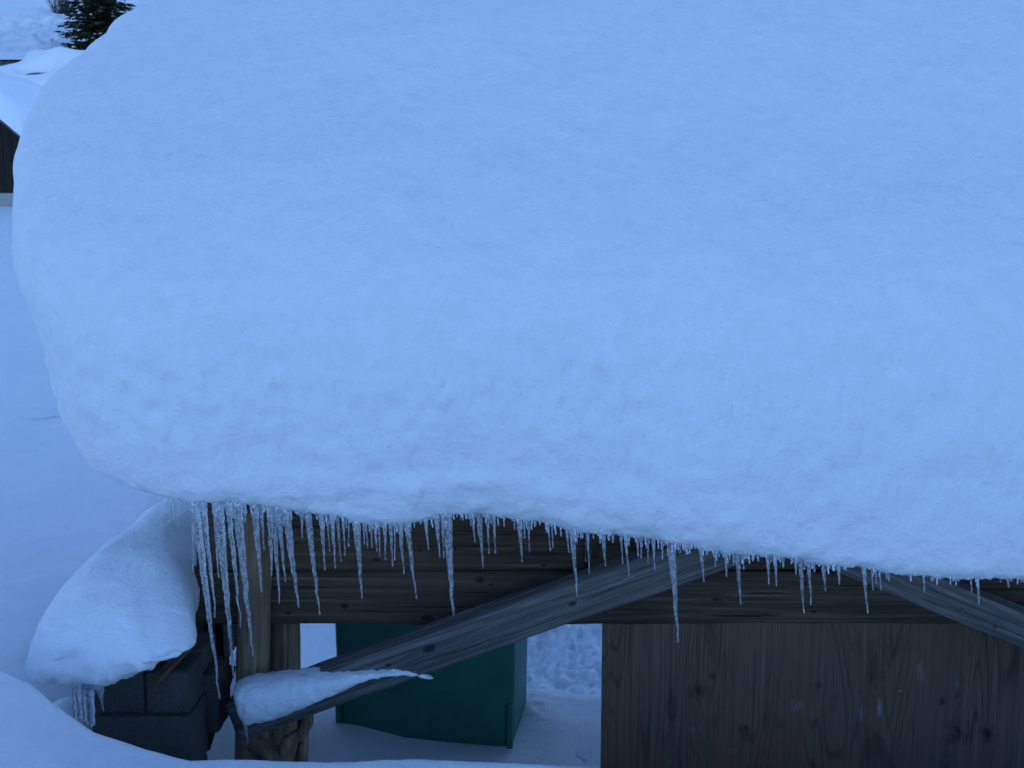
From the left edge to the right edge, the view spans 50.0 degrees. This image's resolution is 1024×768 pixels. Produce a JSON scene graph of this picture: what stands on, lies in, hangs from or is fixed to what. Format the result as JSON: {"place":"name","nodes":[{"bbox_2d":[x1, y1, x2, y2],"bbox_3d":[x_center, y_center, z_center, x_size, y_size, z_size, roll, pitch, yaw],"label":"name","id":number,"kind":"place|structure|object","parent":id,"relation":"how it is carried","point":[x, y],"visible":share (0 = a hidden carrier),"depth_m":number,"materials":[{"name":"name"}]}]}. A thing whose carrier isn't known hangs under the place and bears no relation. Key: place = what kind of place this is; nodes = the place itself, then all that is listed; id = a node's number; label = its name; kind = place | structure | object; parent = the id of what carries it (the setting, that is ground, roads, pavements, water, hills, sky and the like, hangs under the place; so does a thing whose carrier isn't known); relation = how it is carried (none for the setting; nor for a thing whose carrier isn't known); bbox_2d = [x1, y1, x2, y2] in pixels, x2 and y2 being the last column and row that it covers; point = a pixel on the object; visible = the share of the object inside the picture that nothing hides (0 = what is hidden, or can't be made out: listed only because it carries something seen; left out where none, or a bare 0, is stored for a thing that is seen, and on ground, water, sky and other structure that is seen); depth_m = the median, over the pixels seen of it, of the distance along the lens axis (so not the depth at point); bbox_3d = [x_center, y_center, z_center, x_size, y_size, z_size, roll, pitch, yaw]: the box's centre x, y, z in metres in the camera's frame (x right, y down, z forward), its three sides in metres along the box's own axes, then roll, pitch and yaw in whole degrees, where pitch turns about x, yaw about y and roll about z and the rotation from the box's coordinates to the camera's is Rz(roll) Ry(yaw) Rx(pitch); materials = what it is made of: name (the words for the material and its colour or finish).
{"place":"outdoors","nodes":[
{"label":"outdoors","id":0,"kind":"place"},
{"bbox_2d":[0,0,601,767],"bbox_3d":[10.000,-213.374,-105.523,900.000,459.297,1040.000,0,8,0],"label":"snow ground","id":1,"kind":"structure","parent":0,"point":[66,512],"depth_m":7.02,"materials":[{"name":"white snow"}]},
{"bbox_2d":[0,120,19,206],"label":"wooden hut","id":2,"kind":"object","parent":1,"relation":"on","point":[9,139],"visible":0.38,"depth_m":25.74,"materials":[{"name":"grey"}]},
{"bbox_2d":[0,72,42,135],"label":"snowy roof","id":3,"kind":"structure","parent":2,"relation":"on","point":[18,95],"depth_m":25.75,"materials":[{"name":"white snow"}]},
{"bbox_2d":[0,59,44,74],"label":"tin roof barn","id":4,"kind":"structure","parent":1,"relation":"on","point":[4,62],"depth_m":33.69,"materials":[{"name":"grey metal"}]},
{"bbox_2d":[0,47,84,85],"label":"tin roof snow","id":5,"kind":"structure","parent":4,"relation":"on","point":[50,63],"depth_m":33.15,"materials":[{"name":"white snow"}]},
{"bbox_2d":[12,407,59,418],"bbox_3d":[-4.255,0.300,9.894,0.657,0.168,0.507,0,8,0],"label":"snow clod","id":6,"kind":"object","parent":1,"relation":"on","point":[38,413],"visible":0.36,"depth_m":9.75,"materials":[{"name":"white snow"}]},
{"bbox_2d":[46,0,73,12],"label":"bare shrub","id":7,"kind":"object","parent":1,"relation":"on","point":[55,8],"visible":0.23,"depth_m":68.16,"materials":[{"name":"brown plant"}]},
{"bbox_2d":[54,0,135,49],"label":"spruce tree","id":8,"kind":"object","parent":1,"relation":"on","point":[98,17],"visible":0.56,"depth_m":52.38,"materials":[{"name":"green plant"}]},
{"bbox_2d":[93,624,236,760],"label":"block pier","id":9,"kind":"structure","parent":1,"relation":"on","point":[175,707],"depth_m":4.91,"materials":[{"name":"concrete"}]},
{"bbox_2d":[24,497,199,686],"bbox_3d":[-1.756,0.898,5.864,0.764,0.471,2.583,0,8,0],"label":"pier snow cap","id":10,"kind":"object","parent":9,"relation":"on","point":[124,604],"visible":0.76,"depth_m":4.80,"materials":[{"name":"white snow"}]},
{"bbox_2d":[72,684,76,717],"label":"icicle","id":11,"kind":"object","parent":10,"relation":"hanging from","point":[74,701],"visible":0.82,"depth_m":4.73,"materials":[{"name":"white"}]},
{"bbox_2d":[75,684,82,719],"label":"icicle","id":12,"kind":"object","parent":10,"relation":"hanging from","point":[78,698],"visible":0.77,"depth_m":4.73,"materials":[{"name":"white"}]},
{"bbox_2d":[81,684,86,721],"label":"icicle","id":13,"kind":"object","parent":10,"relation":"hanging from","point":[84,711],"visible":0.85,"depth_m":4.73,"materials":[{"name":"white"}]},
{"bbox_2d":[84,684,95,725],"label":"icicle","id":14,"kind":"object","parent":10,"relation":"hanging from","point":[90,699],"visible":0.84,"depth_m":4.73,"materials":[{"name":"white"}]},
{"bbox_2d":[83,684,104,710],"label":"icicle","id":15,"kind":"object","parent":10,"relation":"hanging from","point":[88,688],"visible":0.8,"depth_m":4.71,"materials":[{"name":"white"}]},
{"bbox_2d":[335,623,526,748],"bbox_3d":[-0.456,1.472,6.466,1.100,1.055,0.685,1,8,9],"label":"grit bin","id":16,"kind":"object","parent":1,"relation":"on","point":[480,699],"visible":0.3,"depth_m":6.19,"materials":[{"name":"plastic"}]},
{"bbox_2d":[575,751,585,758],"bbox_3d":[0.336,1.819,5.385,0.054,0.038,0.047,0,8,0],"label":"snow clod","id":17,"kind":"object","parent":1,"relation":"on","point":[578,754],"visible":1,"depth_m":5.38,"materials":[{"name":"white snow"}]},
{"bbox_2d":[580,753,593,761],"bbox_3d":[0.364,1.829,5.367,0.063,0.048,0.061,7,11,41],"label":"snow clod","id":18,"kind":"object","parent":1,"relation":"on","point":[583,757],"visible":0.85,"depth_m":5.35,"materials":[{"name":"white snow"}]},
{"bbox_2d":[588,750,596,755],"bbox_3d":[0.394,1.813,5.386,0.049,0.036,0.039,0,8,0],"label":"snow clod","id":19,"kind":"object","parent":18,"relation":"on","point":[593,752],"visible":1,"depth_m":5.37,"materials":[{"name":"white snow"}]},
{"bbox_2d":[585,757,594,764],"bbox_3d":[0.378,1.828,5.328,0.049,0.033,0.043,0,8,0],"label":"snow clod","id":20,"kind":"object","parent":1,"relation":"on","point":[589,761],"visible":1,"depth_m":5.31,"materials":[{"name":"white snow"}]},
{"bbox_2d":[193,503,1023,767],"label":"timber shed","id":21,"kind":"structure","parent":1,"relation":"on","point":[905,672],"depth_m":5.42,"materials":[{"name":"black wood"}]},
{"bbox_2d":[233,714,313,761],"bbox_3d":[-1.146,1.754,5.271,0.388,0.390,0.158,0,8,0],"label":"forked stump","id":22,"kind":"object","parent":21,"relation":"attached to","point":[259,747],"visible":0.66,"depth_m":5.23,"materials":[{"name":"brown wood"}]},
{"bbox_2d":[232,667,432,726],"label":"snow","id":23,"kind":"structure","parent":21,"relation":"on","point":[259,698],"depth_m":5.07,"materials":[{"name":"white snow"}]},
{"bbox_2d":[242,722,247,742],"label":"icicle","id":24,"kind":"object","parent":23,"relation":"hanging from","point":[246,730],"visible":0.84,"depth_m":5.14,"materials":[{"name":"white"}]},
{"bbox_2d":[11,0,1023,585],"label":"snow slab","id":25,"kind":"structure","parent":21,"relation":"on","point":[741,278],"depth_m":4.62,"materials":[{"name":"white snow"}]},
{"bbox_2d":[168,498,169,521],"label":"icicle","id":26,"kind":"object","parent":25,"relation":"hanging from","point":[168,512],"visible":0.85,"depth_m":4.82,"materials":[{"name":"white"}]},
{"bbox_2d":[172,498,173,520],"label":"icicle","id":27,"kind":"object","parent":25,"relation":"hanging from","point":[173,508],"visible":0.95,"depth_m":4.79,"materials":[{"name":"white"}]},
{"bbox_2d":[191,512,193,571],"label":"icicle","id":28,"kind":"object","parent":25,"relation":"hanging from","point":[192,533],"visible":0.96,"depth_m":4.82,"materials":[{"name":"white"}]},
{"bbox_2d":[188,501,219,698],"bbox_3d":[-1.358,0.951,4.843,0.107,0.934,0.058,0,8,0],"label":"icicle","id":29,"kind":"object","parent":25,"relation":"hanging from","point":[196,520],"visible":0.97,"depth_m":4.81,"materials":[{"name":"white"}]},
{"bbox_2d":[200,501,215,617],"bbox_3d":[-1.337,0.762,4.815,0.055,0.549,0.037,-2,8,-17],"label":"icicle","id":30,"kind":"object","parent":25,"relation":"hanging from","point":[203,509],"visible":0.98,"depth_m":4.79,"materials":[{"name":"white"}]},
{"bbox_2d":[211,504,219,576],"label":"icicle","id":31,"kind":"object","parent":25,"relation":"hanging from","point":[216,543],"visible":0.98,"depth_m":4.82,"materials":[{"name":"white"}]},
{"bbox_2d":[211,501,234,676],"bbox_3d":[-1.283,0.899,4.844,0.067,0.831,0.065,7,10,40],"label":"icicle","id":32,"kind":"object","parent":25,"relation":"hanging from","point":[219,510],"visible":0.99,"depth_m":4.81,"materials":[{"name":"white"}]},
{"bbox_2d":[223,498,240,627],"bbox_3d":[-1.226,0.780,4.803,0.057,0.594,0.040,-4,9,-28],"label":"icicle","id":33,"kind":"object","parent":25,"relation":"hanging from","point":[227,505],"visible":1,"depth_m":4.78,"materials":[{"name":"white"}]},
{"bbox_2d":[232,499,253,656],"bbox_3d":[-1.187,0.851,4.826,0.082,0.731,0.060,0,8,0],"label":"icicle","id":34,"kind":"object","parent":25,"relation":"hanging from","point":[237,515],"visible":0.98,"depth_m":4.80,"materials":[{"name":"white"}]},
{"bbox_2d":[244,503,245,521],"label":"icicle","id":35,"kind":"object","parent":25,"relation":"hanging from","point":[244,512],"visible":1,"depth_m":4.77,"materials":[{"name":"white"}]},
{"bbox_2d":[251,504,261,592],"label":"icicle","id":36,"kind":"object","parent":25,"relation":"hanging from","point":[255,514],"visible":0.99,"depth_m":4.81,"materials":[{"name":"white"}]},
{"bbox_2d":[259,505,264,549],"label":"icicle","id":37,"kind":"object","parent":25,"relation":"hanging from","point":[261,513],"visible":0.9,"depth_m":4.82,"materials":[{"name":"white"}]},
{"bbox_2d":[265,506,273,575],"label":"icicle","id":38,"kind":"object","parent":25,"relation":"hanging from","point":[270,521],"visible":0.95,"depth_m":4.79,"materials":[{"name":"white"}]},
{"bbox_2d":[273,511,279,602],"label":"icicle","id":39,"kind":"object","parent":25,"relation":"hanging from","point":[275,539],"visible":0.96,"depth_m":4.82,"materials":[{"name":"white"}]},
{"bbox_2d":[274,506,285,581],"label":"icicle","id":40,"kind":"object","parent":25,"relation":"hanging from","point":[278,513],"visible":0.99,"depth_m":4.78,"materials":[{"name":"white"}]},
{"bbox_2d":[281,508,298,606],"bbox_3d":[-0.979,0.758,4.825,0.078,0.469,0.063,0,8,0],"label":"icicle","id":41,"kind":"object","parent":25,"relation":"hanging from","point":[287,521],"visible":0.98,"depth_m":4.80,"materials":[{"name":"white"}]},
{"bbox_2d":[299,511,303,538],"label":"icicle","id":42,"kind":"object","parent":25,"relation":"hanging from","point":[301,516],"visible":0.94,"depth_m":4.81,"materials":[{"name":"white"}]},
{"bbox_2d":[303,510,320,614],"bbox_3d":[-0.887,0.773,4.835,0.064,0.508,0.049,-4,9,-29],"label":"icicle","id":43,"kind":"object","parent":25,"relation":"hanging from","point":[308,520],"visible":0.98,"depth_m":4.81,"materials":[{"name":"white"}]},
{"bbox_2d":[317,513,325,569],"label":"icicle","id":44,"kind":"object","parent":25,"relation":"hanging from","point":[322,526],"visible":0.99,"depth_m":4.79,"materials":[{"name":"white"}]},
{"bbox_2d":[327,514,329,551],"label":"icicle","id":45,"kind":"object","parent":25,"relation":"hanging from","point":[328,530],"visible":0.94,"depth_m":4.79,"materials":[{"name":"white"}]},
{"bbox_2d":[329,514,335,568],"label":"icicle","id":46,"kind":"object","parent":25,"relation":"hanging from","point":[332,520],"visible":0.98,"depth_m":4.76,"materials":[{"name":"white"}]},
{"bbox_2d":[336,517,341,561],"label":"icicle","id":47,"kind":"object","parent":25,"relation":"hanging from","point":[338,525],"visible":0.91,"depth_m":4.82,"materials":[{"name":"white"}]},
{"bbox_2d":[341,515,345,554],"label":"icicle","id":48,"kind":"object","parent":25,"relation":"hanging from","point":[342,518],"visible":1,"depth_m":4.75,"materials":[{"name":"white"}]},
{"bbox_2d":[348,521,349,546],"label":"icicle","id":49,"kind":"object","parent":25,"relation":"hanging from","point":[348,532],"visible":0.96,"depth_m":4.79,"materials":[{"name":"white"}]},
{"bbox_2d":[352,521,362,597],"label":"icicle","id":50,"kind":"object","parent":25,"relation":"hanging from","point":[357,530],"visible":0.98,"depth_m":4.79,"materials":[{"name":"white"}]},
{"bbox_2d":[362,522,364,544],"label":"icicle","id":51,"kind":"object","parent":25,"relation":"hanging from","point":[363,532],"visible":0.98,"depth_m":4.79,"materials":[{"name":"white"}]},
{"bbox_2d":[370,521,372,546],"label":"icicle","id":52,"kind":"object","parent":25,"relation":"hanging from","point":[371,532],"visible":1,"depth_m":4.78,"materials":[{"name":"white"}]},
{"bbox_2d":[373,522,376,551],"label":"icicle","id":53,"kind":"object","parent":25,"relation":"hanging from","point":[375,533],"visible":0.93,"depth_m":4.80,"materials":[{"name":"white"}]},
{"bbox_2d":[378,522,380,556],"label":"icicle","id":54,"kind":"object","parent":25,"relation":"hanging from","point":[379,524],"visible":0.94,"depth_m":4.80,"materials":[{"name":"white"}]},
{"bbox_2d":[382,522,386,560],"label":"icicle","id":55,"kind":"object","parent":25,"relation":"hanging from","point":[384,532],"visible":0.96,"depth_m":4.79,"materials":[{"name":"white"}]},
{"bbox_2d":[388,524,392,566],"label":"icicle","id":56,"kind":"object","parent":25,"relation":"hanging from","point":[390,526],"visible":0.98,"depth_m":4.79,"materials":[{"name":"white"}]},
{"bbox_2d":[393,521,395,560],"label":"icicle","id":57,"kind":"object","parent":25,"relation":"hanging from","point":[394,522],"visible":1,"depth_m":4.77,"materials":[{"name":"white"}]},
{"bbox_2d":[397,523,404,573],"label":"icicle","id":58,"kind":"object","parent":25,"relation":"hanging from","point":[400,528],"visible":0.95,"depth_m":4.79,"materials":[{"name":"white"}]},
{"bbox_2d":[403,521,416,598],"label":"icicle","id":59,"kind":"object","parent":25,"relation":"hanging from","point":[409,539],"visible":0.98,"depth_m":4.81,"materials":[{"name":"white"}]},
{"bbox_2d":[423,518,428,549],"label":"icicle","id":60,"kind":"object","parent":25,"relation":"hanging from","point":[425,520],"visible":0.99,"depth_m":4.80,"materials":[{"name":"white"}]},
{"bbox_2d":[434,515,439,557],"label":"icicle","id":61,"kind":"object","parent":25,"relation":"hanging from","point":[437,524],"visible":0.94,"depth_m":4.80,"materials":[{"name":"white"}]},
{"bbox_2d":[440,514,444,557],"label":"icicle","id":62,"kind":"object","parent":25,"relation":"hanging from","point":[442,531],"visible":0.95,"depth_m":4.79,"materials":[{"name":"white"}]},
{"bbox_2d":[441,509,453,615],"bbox_3d":[-0.284,0.781,4.813,0.062,0.490,0.065,0,8,0],"label":"icicle","id":63,"kind":"object","parent":25,"relation":"hanging from","point":[447,523],"visible":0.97,"depth_m":4.79,"materials":[{"name":"white"}]},
{"bbox_2d":[471,514,475,541],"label":"icicle","id":64,"kind":"object","parent":25,"relation":"hanging from","point":[473,525],"visible":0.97,"depth_m":4.80,"materials":[{"name":"white"}]},
{"bbox_2d":[475,513,483,567],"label":"icicle","id":65,"kind":"object","parent":25,"relation":"hanging from","point":[479,519],"visible":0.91,"depth_m":4.84,"materials":[{"name":"white"}]},
{"bbox_2d":[485,512,489,553],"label":"icicle","id":66,"kind":"object","parent":25,"relation":"hanging from","point":[487,519],"visible":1,"depth_m":4.80,"materials":[{"name":"white"}]},
{"bbox_2d":[492,516,495,553],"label":"icicle","id":67,"kind":"object","parent":25,"relation":"hanging from","point":[494,524],"visible":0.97,"depth_m":4.80,"materials":[{"name":"white"}]},
{"bbox_2d":[516,518,522,561],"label":"icicle","id":68,"kind":"object","parent":25,"relation":"hanging from","point":[519,529],"visible":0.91,"depth_m":4.80,"materials":[{"name":"white"}]},
{"bbox_2d":[523,518,525,538],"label":"icicle","id":69,"kind":"object","parent":25,"relation":"hanging from","point":[524,520],"visible":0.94,"depth_m":4.77,"materials":[{"name":"white"}]},
{"bbox_2d":[527,520,529,551],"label":"icicle","id":70,"kind":"object","parent":25,"relation":"hanging from","point":[528,523],"visible":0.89,"depth_m":4.79,"materials":[{"name":"white"}]},
{"bbox_2d":[548,524,550,550],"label":"icicle","id":71,"kind":"object","parent":25,"relation":"hanging from","point":[549,536],"visible":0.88,"depth_m":4.80,"materials":[{"name":"white"}]},
{"bbox_2d":[551,523,553,547],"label":"icicle","id":72,"kind":"object","parent":25,"relation":"hanging from","point":[552,534],"visible":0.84,"depth_m":4.79,"materials":[{"name":"white"}]},
{"bbox_2d":[567,530,569,551],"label":"icicle","id":73,"kind":"object","parent":25,"relation":"hanging from","point":[568,540],"visible":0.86,"depth_m":4.79,"materials":[{"name":"white"}]},
{"bbox_2d":[568,528,577,596],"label":"icicle","id":74,"kind":"object","parent":25,"relation":"hanging from","point":[572,541],"visible":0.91,"depth_m":4.79,"materials":[{"name":"white"}]},
{"bbox_2d":[586,532,589,573],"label":"icicle","id":75,"kind":"object","parent":25,"relation":"hanging from","point":[587,536],"visible":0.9,"depth_m":4.78,"materials":[{"name":"white"}]},
{"bbox_2d":[601,534,605,565],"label":"icicle","id":76,"kind":"object","parent":25,"relation":"hanging from","point":[604,547],"visible":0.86,"depth_m":4.77,"materials":[{"name":"white"}]},
{"bbox_2d":[620,535,622,563],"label":"icicle","id":77,"kind":"object","parent":25,"relation":"hanging from","point":[621,542],"visible":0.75,"depth_m":4.81,"materials":[{"name":"white"}]},
{"bbox_2d":[623,534,629,576],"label":"icicle","id":78,"kind":"object","parent":25,"relation":"hanging from","point":[626,543],"visible":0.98,"depth_m":4.74,"materials":[{"name":"white"}]},
{"bbox_2d":[636,536,638,556],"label":"icicle","id":79,"kind":"object","parent":25,"relation":"hanging from","point":[637,542],"visible":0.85,"depth_m":4.75,"materials":[{"name":"white"}]},
{"bbox_2d":[639,537,642,558],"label":"icicle","id":80,"kind":"object","parent":25,"relation":"hanging from","point":[640,539],"visible":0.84,"depth_m":4.77,"materials":[{"name":"white"}]},
{"bbox_2d":[647,539,648,562],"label":"icicle","id":81,"kind":"object","parent":25,"relation":"hanging from","point":[648,550],"visible":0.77,"depth_m":4.79,"materials":[{"name":"white"}]},
{"bbox_2d":[651,537,655,569],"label":"icicle","id":82,"kind":"object","parent":25,"relation":"hanging from","point":[653,543],"visible":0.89,"depth_m":4.75,"materials":[{"name":"white"}]},
{"bbox_2d":[667,543,678,642],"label":"icicle","id":83,"kind":"object","parent":25,"relation":"hanging from","point":[672,561],"visible":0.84,"depth_m":4.75,"materials":[{"name":"white"}]},
{"bbox_2d":[699,550,704,581],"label":"icicle","id":84,"kind":"object","parent":25,"relation":"hanging from","point":[701,559],"visible":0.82,"depth_m":4.72,"materials":[{"name":"white"}]},
{"bbox_2d":[724,552,726,576],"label":"icicle","id":85,"kind":"object","parent":25,"relation":"hanging from","point":[725,557],"visible":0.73,"depth_m":4.71,"materials":[{"name":"white"}]},
{"bbox_2d":[734,553,741,603],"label":"icicle","id":86,"kind":"object","parent":25,"relation":"hanging from","point":[737,557],"visible":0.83,"depth_m":4.73,"materials":[{"name":"white"}]},
{"bbox_2d":[766,556,769,583],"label":"icicle","id":87,"kind":"object","parent":25,"relation":"hanging from","point":[768,563],"visible":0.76,"depth_m":4.70,"materials":[{"name":"white"}]},
{"bbox_2d":[772,553,776,586],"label":"icicle","id":88,"kind":"object","parent":25,"relation":"hanging from","point":[774,555],"visible":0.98,"depth_m":4.66,"materials":[{"name":"white"}]},
{"bbox_2d":[794,557,797,574],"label":"icicle","id":89,"kind":"object","parent":25,"relation":"hanging from","point":[795,560],"visible":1,"depth_m":4.66,"materials":[{"name":"white"}]},
{"bbox_2d":[798,560,804,613],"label":"icicle","id":90,"kind":"object","parent":25,"relation":"hanging from","point":[800,566],"visible":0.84,"depth_m":4.72,"materials":[{"name":"white"}]},
{"bbox_2d":[806,560,811,604],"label":"icicle","id":91,"kind":"object","parent":25,"relation":"hanging from","point":[808,566],"visible":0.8,"depth_m":4.70,"materials":[{"name":"white"}]},
{"bbox_2d":[821,565,825,591],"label":"icicle","id":92,"kind":"object","parent":25,"relation":"hanging from","point":[823,568],"visible":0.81,"depth_m":4.68,"materials":[{"name":"white"}]},
{"bbox_2d":[836,564,840,584],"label":"icicle","id":93,"kind":"object","parent":25,"relation":"hanging from","point":[838,566],"visible":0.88,"depth_m":4.66,"materials":[{"name":"white"}]},
{"bbox_2d":[861,566,868,613],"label":"icicle","id":94,"kind":"object","parent":25,"relation":"hanging from","point":[863,570],"visible":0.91,"depth_m":4.66,"materials":[{"name":"white"}]},
{"bbox_2d":[871,568,873,589],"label":"icicle","id":95,"kind":"object","parent":25,"relation":"hanging from","point":[872,578],"visible":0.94,"depth_m":4.65,"materials":[{"name":"white"}]},
{"bbox_2d":[922,572,924,591],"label":"icicle","id":96,"kind":"object","parent":25,"relation":"hanging from","point":[923,574],"visible":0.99,"depth_m":4.64,"materials":[{"name":"white"}]},
{"bbox_2d":[976,576,979,603],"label":"icicle","id":97,"kind":"object","parent":25,"relation":"hanging from","point":[977,580],"visible":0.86,"depth_m":4.64,"materials":[{"name":"white"}]}
]}

